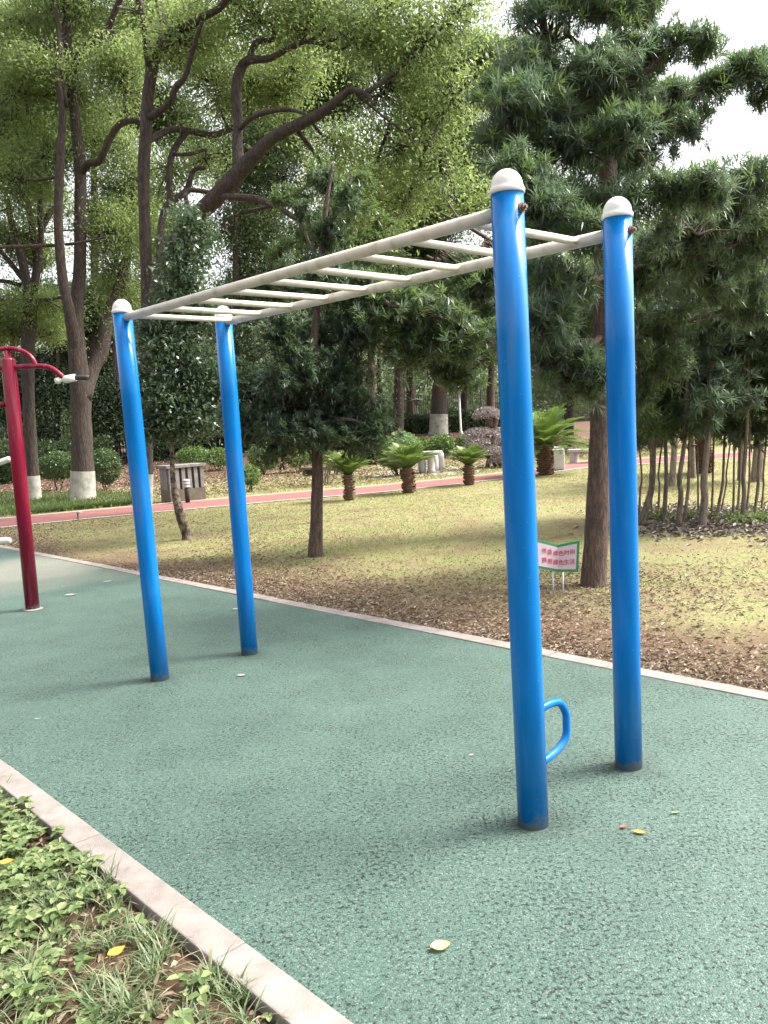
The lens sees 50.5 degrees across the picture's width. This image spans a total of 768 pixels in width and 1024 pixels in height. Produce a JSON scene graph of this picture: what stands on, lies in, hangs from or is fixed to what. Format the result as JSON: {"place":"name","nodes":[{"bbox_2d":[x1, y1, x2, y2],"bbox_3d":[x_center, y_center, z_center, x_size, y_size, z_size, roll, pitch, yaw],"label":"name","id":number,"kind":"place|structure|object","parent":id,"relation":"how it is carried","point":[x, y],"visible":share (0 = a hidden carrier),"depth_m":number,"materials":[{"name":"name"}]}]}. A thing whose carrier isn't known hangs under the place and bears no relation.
{"place":"outdoors","nodes":[
{"label":"outdoors","id":0,"kind":"place"},
{"bbox_2d":[0,548,767,1023],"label":"rubber pavement","id":1,"kind":"structure","parent":0,"point":[322,806],"depth_m":3.26,"materials":[{"name":"rubber"}]},
{"bbox_2d":[0,346,89,611],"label":"exercise machine","id":2,"kind":"object","parent":1,"relation":"on","point":[9,367],"visible":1,"depth_m":7.40,"materials":[{"name":"red metal"},{"name":"white plastic"},{"name":"black rubber"}]},
{"bbox_2d":[111,168,642,830],"bbox_3d":[-0.258,-0.086,4.190,0.827,2.375,3.083,-9,8,-42],"label":"overhead ladder","id":3,"kind":"object","parent":1,"relation":"on","point":[509,254],"visible":0.98,"depth_m":3.30,"materials":[{"name":"blue metal"}]},
{"bbox_2d":[427,940,450,949],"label":"fallen leaf","id":4,"kind":"object","parent":1,"relation":"on","point":[439,944],"visible":1,"depth_m":2.35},
{"bbox_2d":[0,414,767,1023],"bbox_3d":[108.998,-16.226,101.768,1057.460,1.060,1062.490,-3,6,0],"label":"ground","id":5,"kind":"structure","parent":0,"point":[546,522],"depth_m":8.96,"materials":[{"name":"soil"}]},
{"bbox_2d":[0,0,97,499],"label":"camphor tree","id":6,"kind":"object","parent":5,"relation":"on","point":[35,259],"visible":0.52,"depth_m":22.90,"materials":[{"name":"green plant"}]},
{"bbox_2d":[38,448,70,489],"bbox_3d":[-10.933,-1.414,27.310,1.363,1.472,1.309,-3,6,0],"label":"round bush","id":7,"kind":"object","parent":5,"relation":"on","point":[51,456],"visible":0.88,"depth_m":27.07,"materials":[{"name":"green plant"}]},
{"bbox_2d":[0,337,110,453],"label":"camphor tree","id":8,"kind":"object","parent":5,"relation":"on","point":[39,358],"visible":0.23,"depth_m":37.91,"materials":[{"name":"green plant"}]},
{"bbox_2d":[1,271,111,450],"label":"camphor tree","id":9,"kind":"object","parent":5,"relation":"on","point":[56,394],"visible":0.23,"depth_m":36.81,"materials":[{"name":"green plant"}]},
{"bbox_2d":[0,432,116,484],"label":"clipped hedge","id":10,"kind":"object","parent":5,"relation":"on","point":[6,472],"visible":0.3,"depth_m":32.91,"materials":[{"name":"green plant"}]},
{"bbox_2d":[0,488,131,516],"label":"ground cover","id":11,"kind":"object","parent":5,"relation":"on","point":[46,506],"visible":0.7,"depth_m":20.33,"materials":[{"name":"green plant"}]},
{"bbox_2d":[0,0,198,499],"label":"camphor tree","id":12,"kind":"object","parent":5,"relation":"on","point":[72,93],"visible":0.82,"depth_m":21.16,"materials":[{"name":"green plant"}]},
{"bbox_2d":[93,447,123,490],"bbox_3d":[-8.836,-1.350,25.808,1.144,1.418,1.102,-3,6,0],"label":"round bush","id":13,"kind":"object","parent":5,"relation":"on","point":[113,466],"visible":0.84,"depth_m":25.63,"materials":[{"name":"green plant"}]},
{"bbox_2d":[0,0,223,436],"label":"camphor tree","id":14,"kind":"object","parent":5,"relation":"on","point":[93,341],"visible":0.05,"depth_m":38.27,"materials":[{"name":"green plant"}]},
{"bbox_2d":[34,270,190,459],"bbox_3d":[-12.166,-6.867,37.705,8.437,9.296,7.094,-3,6,0],"label":"camphor tree","id":15,"kind":"object","parent":5,"relation":"on","point":[107,388],"visible":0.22,"depth_m":36.63,"materials":[{"name":"green plant"}]},
{"bbox_2d":[85,335,172,447],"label":"camphor tree","id":16,"kind":"object","parent":5,"relation":"on","point":[108,357],"visible":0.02,"depth_m":39.55,"materials":[{"name":"green plant"}]},
{"bbox_2d":[0,786,272,1023],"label":"weeds","id":17,"kind":"object","parent":5,"relation":"on","point":[34,860],"visible":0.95,"depth_m":2.62,"materials":[{"name":"green plant"}]},
{"bbox_2d":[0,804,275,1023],"bbox_3d":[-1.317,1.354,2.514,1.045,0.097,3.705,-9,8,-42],"label":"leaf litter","id":18,"kind":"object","parent":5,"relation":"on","point":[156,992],"visible":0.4,"depth_m":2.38,"materials":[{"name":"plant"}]},
{"bbox_2d":[0,769,291,1023],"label":"weed grass","id":19,"kind":"structure","parent":5,"relation":"on","point":[157,958],"depth_m":2.33,"materials":[{"name":"plant"}]},
{"bbox_2d":[104,945,124,958],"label":"fallen leaf","id":20,"kind":"object","parent":19,"relation":"on","point":[116,950],"visible":1,"depth_m":2.37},
{"bbox_2d":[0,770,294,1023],"bbox_3d":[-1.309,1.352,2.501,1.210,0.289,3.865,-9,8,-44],"label":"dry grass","id":21,"kind":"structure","parent":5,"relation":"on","point":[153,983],"depth_m":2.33,"materials":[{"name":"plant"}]},
{"bbox_2d":[0,759,352,1023],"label":"kerb","id":22,"kind":"structure","parent":5,"relation":"on","point":[144,885],"depth_m":2.55,"materials":[{"name":"concrete"}]},
{"bbox_2d":[108,192,248,539],"bbox_3d":[-2.985,-2.071,11.996,2.054,5.091,1.685,-3,6,0],"label":"conical tree","id":23,"kind":"object","parent":5,"relation":"on","point":[181,416],"visible":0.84,"depth_m":11.75,"materials":[{"name":"green plant"}]},
{"bbox_2d":[156,463,205,502],"bbox_3d":[-4.878,-0.702,19.717,1.014,0.908,0.650,-8,8,-37],"label":"concrete box","id":24,"kind":"object","parent":5,"relation":"on","point":[193,473],"visible":0.9,"depth_m":19.52,"materials":[{"name":"concrete"}]},
{"bbox_2d":[174,445,210,464],"bbox_3d":[-7.702,-2.206,32.947,1.554,1.043,1.382,-3,6,0],"label":"round bush","id":25,"kind":"object","parent":5,"relation":"on","point":[181,453],"visible":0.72,"depth_m":32.62,"materials":[{"name":"green plant"}]},
{"bbox_2d":[123,433,267,462],"bbox_3d":[-7.839,-3.372,38.240,8.660,1.813,1.567,-7,7,-29],"label":"clipped hedge","id":26,"kind":"object","parent":5,"relation":"on","point":[163,453],"visible":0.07,"depth_m":36.93,"materials":[{"name":"green plant"}]},
{"bbox_2d":[204,446,225,469],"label":"round bush","id":27,"kind":"object","parent":5,"relation":"on","point":[209,457],"visible":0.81,"depth_m":31.81,"materials":[{"name":"green plant"}]},
{"bbox_2d":[195,306,273,452],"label":"camphor tree","id":28,"kind":"object","parent":5,"relation":"on","point":[244,349],"visible":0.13,"depth_m":36.89,"materials":[{"name":"green plant"}]},
{"bbox_2d":[113,0,384,369],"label":"camphor tree","id":29,"kind":"object","parent":5,"relation":"on","point":[274,154],"visible":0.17,"depth_m":37.99,"materials":[{"name":"green plant"}]},
{"bbox_2d":[244,464,261,491],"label":"round bush","id":30,"kind":"object","parent":5,"relation":"on","point":[254,477],"visible":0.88,"depth_m":21.27,"materials":[{"name":"green plant"}]},
{"bbox_2d":[189,172,320,363],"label":"camphor tree","id":31,"kind":"object","parent":5,"relation":"on","point":[246,272],"visible":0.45,"depth_m":38.16,"materials":[{"name":"green plant"}]},
{"bbox_2d":[245,442,278,474],"bbox_3d":[-4.288,-1.937,29.158,1.331,1.305,1.189,-3,6,0],"label":"round bush","id":32,"kind":"object","parent":5,"relation":"on","point":[263,466],"visible":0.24,"depth_m":29.01,"materials":[{"name":"green plant"}]},
{"bbox_2d":[0,390,590,458],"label":"iron fence","id":33,"kind":"object","parent":5,"relation":"on","point":[407,400],"visible":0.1,"depth_m":46.47,"materials":[{"name":"metal"}]},
{"bbox_2d":[285,446,311,471],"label":"round bush","id":34,"kind":"object","parent":5,"relation":"on","point":[299,461],"visible":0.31,"depth_m":29.42,"materials":[{"name":"green plant"}]},
{"bbox_2d":[256,202,355,409],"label":"camphor tree","id":35,"kind":"object","parent":5,"relation":"on","point":[303,317],"visible":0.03,"depth_m":38.33,"materials":[{"name":"green plant"}]},
{"bbox_2d":[89,0,524,502],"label":"camphor tree","id":36,"kind":"object","parent":5,"relation":"on","point":[280,85],"visible":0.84,"depth_m":15.30,"materials":[{"name":"green plant"}]},
{"bbox_2d":[206,161,408,557],"bbox_3d":[-0.999,-1.747,9.771,2.478,4.685,1.687,-3,6,0],"label":"yew pine tree","id":37,"kind":"object","parent":5,"relation":"on","point":[316,423],"visible":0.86,"depth_m":9.49,"materials":[{"name":"green plant"}]},
{"bbox_2d":[300,466,343,475],"bbox_3d":[-1.993,-1.364,27.147,1.595,0.305,0.600,1,7,33],"label":"stone bench","id":38,"kind":"object","parent":5,"relation":"on","point":[307,470],"visible":0.41,"depth_m":27.25,"materials":[{"name":"stone"}]},
{"bbox_2d":[308,449,343,484],"bbox_3d":[-1.476,-1.335,22.382,1.170,1.246,0.884,-6,7,-26],"label":"round bush","id":39,"kind":"object","parent":5,"relation":"on","point":[327,475],"visible":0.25,"depth_m":22.30,"materials":[{"name":"green plant"}]},
{"bbox_2d":[262,148,405,355],"bbox_3d":[-0.741,-2.784,13.147,2.414,6.009,1.362,-2,6,12],"label":"yew pine tree","id":40,"kind":"object","parent":5,"relation":"on","point":[283,245],"visible":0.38,"depth_m":12.81,"materials":[{"name":"green plant"}]},
{"bbox_2d":[0,430,669,508],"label":"leaf litter","id":41,"kind":"object","parent":5,"relation":"on","point":[208,478],"visible":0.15,"depth_m":27.59,"materials":[{"name":"plant"}]},
{"bbox_2d":[0,234,671,454],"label":"distant wood","id":42,"kind":"object","parent":5,"relation":"on","point":[470,405],"visible":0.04,"depth_m":59.20,"materials":[{"name":"green plant"}]},
{"bbox_2d":[0,449,679,516],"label":"lawn grass","id":43,"kind":"structure","parent":5,"relation":"on","point":[392,480],"depth_m":22.61,"materials":[{"name":"plant"}]},
{"bbox_2d":[323,450,371,500],"bbox_3d":[-0.768,-0.793,17.209,1.111,1.091,1.148,-3,6,0],"label":"cycad","id":44,"kind":"object","parent":5,"relation":"on","point":[348,468],"visible":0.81,"depth_m":17.10,"materials":[{"name":"green plant"}]},
{"bbox_2d":[342,450,377,464],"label":"round bush","id":45,"kind":"object","parent":5,"relation":"on","point":[369,457],"visible":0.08,"depth_m":30.64,"materials":[{"name":"green plant"}]},
{"bbox_2d":[302,198,450,407],"bbox_3d":[-0.177,-9.293,39.527,8.760,12.255,6.727,-3,6,0],"label":"camphor tree","id":46,"kind":"object","parent":5,"relation":"on","point":[404,271],"visible":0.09,"depth_m":38.61,"materials":[{"name":"green plant"}]},
{"bbox_2d":[0,470,767,691],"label":"leaf litter","id":47,"kind":"object","parent":5,"relation":"on","point":[587,653],"visible":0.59,"depth_m":6.92,"materials":[{"name":"plant"}]},
{"bbox_2d":[0,545,767,700],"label":"kerb","id":48,"kind":"structure","parent":5,"relation":"on","point":[736,690],"depth_m":5.75,"materials":[{"name":"concrete"}]},
{"bbox_2d":[1,455,767,527],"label":"path edging","id":49,"kind":"object","parent":5,"relation":"on","point":[304,498],"visible":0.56,"depth_m":18.05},
{"bbox_2d":[372,430,423,475],"bbox_3d":[0.407,-1.729,24.179,1.591,1.434,1.387,-3,6,0],"label":"round bush","id":50,"kind":"object","parent":5,"relation":"on","point":[407,441],"visible":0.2,"depth_m":23.94,"materials":[{"name":"green plant"}]},
{"bbox_2d":[374,324,434,418],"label":"camphor tree","id":51,"kind":"object","parent":5,"relation":"on","point":[411,384],"visible":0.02,"depth_m":50.88,"materials":[{"name":"green plant"}]},
{"bbox_2d":[376,441,436,492],"bbox_3d":[0.498,-0.988,18.092,1.412,1.144,1.340,-3,6,0],"label":"cycad","id":52,"kind":"object","parent":5,"relation":"on","point":[406,457],"visible":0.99,"depth_m":18.00,"materials":[{"name":"green plant"}]},
{"bbox_2d":[411,436,428,450],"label":"round bush","id":53,"kind":"object","parent":5,"relation":"on","point":[424,441],"visible":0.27,"depth_m":32.70,"materials":[{"name":"green plant"}]},
{"bbox_2d":[268,0,587,438],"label":"camphor tree","id":54,"kind":"object","parent":5,"relation":"on","point":[397,382],"visible":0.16,"depth_m":38.86,"materials":[{"name":"green plant"}]},
{"bbox_2d":[425,432,455,457],"bbox_3d":[2.209,-2.601,31.860,1.209,1.116,1.118,-3,6,0],"label":"round bush","id":55,"kind":"object","parent":5,"relation":"on","point":[437,442],"visible":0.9,"depth_m":31.66,"materials":[{"name":"green plant"}]},
{"bbox_2d":[384,171,497,435],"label":"camphor tree","id":56,"kind":"object","parent":5,"relation":"on","point":[438,422],"visible":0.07,"depth_m":42.20,"materials":[{"name":"green plant"}]},
{"bbox_2d":[457,390,462,435],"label":"lamp post","id":57,"kind":"object","parent":5,"relation":"on","point":[460,422],"visible":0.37,"depth_m":40.69,"materials":[{"name":"white metal"}]},
{"bbox_2d":[377,406,545,434],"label":"clipped hedge","id":58,"kind":"object","parent":5,"relation":"on","point":[419,424],"visible":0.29,"depth_m":44.38,"materials":[{"name":"green plant"}]},
{"bbox_2d":[453,433,470,449],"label":"round bush","id":59,"kind":"object","parent":5,"relation":"on","point":[459,439],"visible":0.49,"depth_m":32.87,"materials":[{"name":"green plant"}]},
{"bbox_2d":[346,178,581,399],"bbox_3d":[1.067,-1.861,10.268,3.513,4.564,1.644,-8,7,-36],"label":"yew pine tree","id":60,"kind":"object","parent":5,"relation":"on","point":[408,312],"visible":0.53,"depth_m":9.64,"materials":[{"name":"green plant"}]},
{"bbox_2d":[449,443,493,484],"bbox_3d":[2.016,-1.136,19.348,1.096,0.992,1.109,-7,7,-29],"label":"cycad","id":61,"kind":"object","parent":5,"relation":"on","point":[471,455],"visible":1,"depth_m":19.22,"materials":[{"name":"green plant"}]},
{"bbox_2d":[451,295,495,415],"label":"camphor tree","id":62,"kind":"object","parent":5,"relation":"on","point":[464,401],"depth_m":45.57,"materials":[{"name":"green plant"}]},
{"bbox_2d":[463,338,497,406],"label":"camphor tree","id":63,"kind":"object","parent":5,"relation":"on","point":[490,400],"visible":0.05,"depth_m":45.85,"materials":[{"name":"brown plant"}]},
{"bbox_2d":[461,406,501,467],"bbox_3d":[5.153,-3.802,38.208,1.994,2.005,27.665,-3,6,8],"label":"cloud pruned shrub","id":64,"kind":"object","parent":5,"relation":"on","point":[491,414],"visible":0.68,"depth_m":25.25,"materials":[{"name":"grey plant"}]},
{"bbox_2d":[485,248,593,445],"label":"camphor tree","id":65,"kind":"object","parent":5,"relation":"on","point":[569,407],"visible":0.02,"depth_m":35.60,"materials":[{"name":"green plant"}]},
{"bbox_2d":[500,402,588,475],"bbox_3d":[4.178,-1.882,21.134,2.529,1.842,2.437,-3,6,0],"label":"cycad","id":66,"kind":"object","parent":5,"relation":"on","point":[546,430],"visible":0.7,"depth_m":20.77,"materials":[{"name":"green plant"}]},
{"bbox_2d":[538,540,579,595],"bbox_3d":[1.465,0.488,6.884,0.374,0.558,0.082,-3,6,0],"label":"lawn sign","id":67,"kind":"object","parent":5,"relation":"on","point":[562,558],"visible":1,"depth_m":6.87,"materials":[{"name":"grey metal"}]},
{"bbox_2d":[458,0,767,587],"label":"yew pine tree","id":68,"kind":"object","parent":5,"relation":"on","point":[623,100],"visible":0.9,"depth_m":6.44,"materials":[{"name":"green plant"}]},
{"bbox_2d":[635,354,649,517],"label":"sapling","id":69,"kind":"object","parent":5,"relation":"on","point":[639,502],"visible":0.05,"depth_m":11.44,"materials":[{"name":"brown plant"}]},
{"bbox_2d":[636,342,679,518],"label":"sapling","id":70,"kind":"object","parent":5,"relation":"on","point":[642,440],"visible":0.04,"depth_m":11.17,"materials":[{"name":"green plant"}]},
{"bbox_2d":[566,156,760,446],"bbox_3d":[12.675,-8.438,32.629,11.053,11.768,6.934,-3,6,0],"label":"camphor tree","id":71,"kind":"object","parent":5,"relation":"on","point":[658,443],"visible":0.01,"depth_m":32.77,"materials":[{"name":"green plant"}]},
{"bbox_2d":[568,498,767,545],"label":"leaf litter","id":72,"kind":"object","parent":5,"relation":"on","point":[682,529],"visible":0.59,"depth_m":10.22,"materials":[{"name":"plant"}]},
{"bbox_2d":[634,217,701,524],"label":"sapling","id":73,"kind":"object","parent":5,"relation":"on","point":[641,422],"visible":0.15,"depth_m":10.67,"materials":[{"name":"green plant"}]},
{"bbox_2d":[657,378,683,510],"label":"sapling","id":74,"kind":"object","parent":5,"relation":"on","point":[659,491],"visible":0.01,"depth_m":11.78,"materials":[{"name":"brown plant"}]},
{"bbox_2d":[633,216,709,521],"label":"sapling","id":75,"kind":"object","parent":5,"relation":"on","point":[671,428],"visible":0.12,"depth_m":10.69,"materials":[{"name":"green plant"}]},
{"bbox_2d":[668,297,703,485],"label":"pale tree","id":76,"kind":"object","parent":5,"relation":"on","point":[672,472],"visible":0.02,"depth_m":16.05,"materials":[{"name":"brown plant"}]},
{"bbox_2d":[657,215,720,524],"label":"sapling","id":77,"kind":"object","parent":5,"relation":"on","point":[678,411],"visible":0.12,"depth_m":10.58,"materials":[{"name":"green plant"}]},
{"bbox_2d":[690,437,695,477],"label":"pale tree","id":78,"kind":"object","parent":5,"relation":"on","point":[693,468],"visible":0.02,"depth_m":17.57,"materials":[{"name":"brown plant"}]},
{"bbox_2d":[668,429,719,473],"bbox_3d":[7.329,-1.748,18.689,1.965,1.718,2.046,-3,6,0],"label":"cycad","id":79,"kind":"object","parent":5,"relation":"on","point":[701,448],"visible":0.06,"depth_m":18.64,"materials":[{"name":"brown plant"}]},
{"bbox_2d":[675,327,725,514],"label":"sapling","id":80,"kind":"object","parent":5,"relation":"on","point":[680,436],"visible":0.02,"depth_m":11.26,"materials":[{"name":"green plant"}]},
{"bbox_2d":[666,315,736,520],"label":"sapling","id":81,"kind":"object","parent":5,"relation":"on","point":[690,430],"visible":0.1,"depth_m":10.72,"materials":[{"name":"green plant"}]},
{"bbox_2d":[638,506,767,527],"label":"ground cover","id":82,"kind":"object","parent":5,"relation":"on","point":[736,515],"visible":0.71,"depth_m":10.73,"materials":[{"name":"green plant"}]},
{"bbox_2d":[660,239,755,527],"bbox_3d":[3.960,-1.719,9.926,1.078,4.009,1.731,2,8,42],"label":"sapling","id":83,"kind":"object","parent":5,"relation":"on","point":[710,417],"visible":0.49,"depth_m":9.91,"materials":[{"name":"green plant"}]},
{"bbox_2d":[700,351,745,511],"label":"sapling","id":84,"kind":"object","parent":5,"relation":"on","point":[722,441],"visible":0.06,"depth_m":11.10,"materials":[{"name":"brown plant"}]},
{"bbox_2d":[701,325,745,515],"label":"sapling","id":85,"kind":"object","parent":5,"relation":"on","point":[722,486],"visible":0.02,"depth_m":11.17,"materials":[{"name":"brown plant"}]},
{"bbox_2d":[720,314,743,480],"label":"pale tree","id":86,"kind":"object","parent":5,"relation":"on","point":[742,450],"visible":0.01,"depth_m":16.40,"materials":[{"name":"brown plant"}]},
{"bbox_2d":[721,390,751,510],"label":"sapling","id":87,"kind":"object","parent":5,"relation":"on","point":[722,504],"depth_m":11.54,"materials":[{"name":"brown plant"}]},
{"bbox_2d":[713,323,767,512],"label":"sapling","id":88,"kind":"object","parent":5,"relation":"on","point":[761,356],"visible":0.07,"depth_m":10.88,"materials":[{"name":"green plant"}]},
{"bbox_2d":[717,239,767,518],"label":"sapling","id":89,"kind":"object","parent":5,"relation":"on","point":[750,394],"visible":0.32,"depth_m":10.18,"materials":[{"name":"green plant"}]},
{"bbox_2d":[720,326,767,510],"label":"sapling","id":90,"kind":"object","parent":5,"relation":"on","point":[751,420],"visible":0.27,"depth_m":10.75,"materials":[{"name":"green plant"}]},
{"bbox_2d":[727,345,767,511],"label":"sapling","id":91,"kind":"object","parent":5,"relation":"on","point":[759,445],"visible":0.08,"depth_m":11.01,"materials":[{"name":"green plant"}]},
{"bbox_2d":[736,332,758,509],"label":"sapling","id":92,"kind":"object","parent":5,"relation":"on","point":[738,494],"visible":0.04,"depth_m":11.44,"materials":[{"name":"brown plant"}]},
{"bbox_2d":[745,337,767,435],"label":"sapling","id":93,"kind":"object","parent":5,"relation":"on","point":[764,380],"visible":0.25,"depth_m":10.62,"materials":[{"name":"green plant"}]},
{"bbox_2d":[750,418,764,481],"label":"pale tree","id":94,"kind":"object","parent":5,"relation":"on","point":[754,468],"visible":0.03,"depth_m":15.85,"materials":[{"name":"brown plant"}]},
{"bbox_2d":[749,373,767,417],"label":"sapling","id":95,"kind":"object","parent":5,"relation":"on","point":[764,397],"visible":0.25,"depth_m":10.69,"materials":[{"name":"green plant"}]},
{"bbox_2d":[750,369,767,511],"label":"sapling","id":96,"kind":"object","parent":5,"relation":"on","point":[763,471],"visible":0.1,"depth_m":11.09,"materials":[{"name":"green plant"}]},
{"bbox_2d":[0,450,767,526],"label":"path","id":97,"kind":"structure","parent":0,"point":[129,510],"depth_m":19.02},
{"bbox_2d":[182,479,189,502],"bbox_3d":[-4.609,-0.491,19.043,0.180,0.560,0.180,-3,6,0],"label":"bollard lamp","id":98,"kind":"object","parent":97,"relation":"on","point":[186,484],"visible":0.98,"depth_m":19.00,"materials":[{"name":"metal"}]},
{"bbox_2d":[0,452,727,518],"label":"path edging","id":99,"kind":"object","parent":97,"relation":"on","point":[277,493],"visible":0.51,"depth_m":20.11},
{"bbox_2d":[552,446,564,469],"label":"stone block","id":100,"kind":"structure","parent":97,"relation":"on","point":[559,461],"depth_m":22.50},
{"bbox_2d":[567,448,588,462],"bbox_3d":[6.243,-1.748,25.457,0.913,0.445,0.450,1,7,34],"label":"stone bench","id":101,"kind":"object","parent":97,"relation":"on","point":[574,457],"visible":0.55,"depth_m":25.48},
{"bbox_2d":[0,0,767,438],"label":"sky","id":102,"kind":"structure","parent":0,"point":[733,129],"materials":[{"name":"white"}]},
{"bbox_2d":[371,466,490,479],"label":"paving","id":103,"kind":"structure","parent":0,"point":[450,472],"depth_m":24.83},
{"bbox_2d":[418,459,425,472],"bbox_3d":[1.161,-1.404,24.881,0.250,0.420,0.246,-3,6,0],"label":"drum stool","id":104,"kind":"object","parent":103,"relation":"on","point":[422,466],"visible":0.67,"depth_m":24.79,"materials":[{"name":"white stone"}]},
{"bbox_2d":[424,450,441,472],"bbox_3d":[1.431,-1.524,24.772,0.720,0.650,0.720,-3,6,0],"label":"stone table","id":105,"kind":"object","parent":103,"relation":"on","point":[431,465],"visible":0.7,"depth_m":24.68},
{"bbox_2d":[437,452,443,469],"bbox_3d":[1.785,-1.607,25.781,0.250,0.560,0.246,-3,6,0],"label":"drum stool","id":106,"kind":"object","parent":103,"relation":"on","point":[441,460],"visible":0.62,"depth_m":25.67,"materials":[{"name":"white stone"}]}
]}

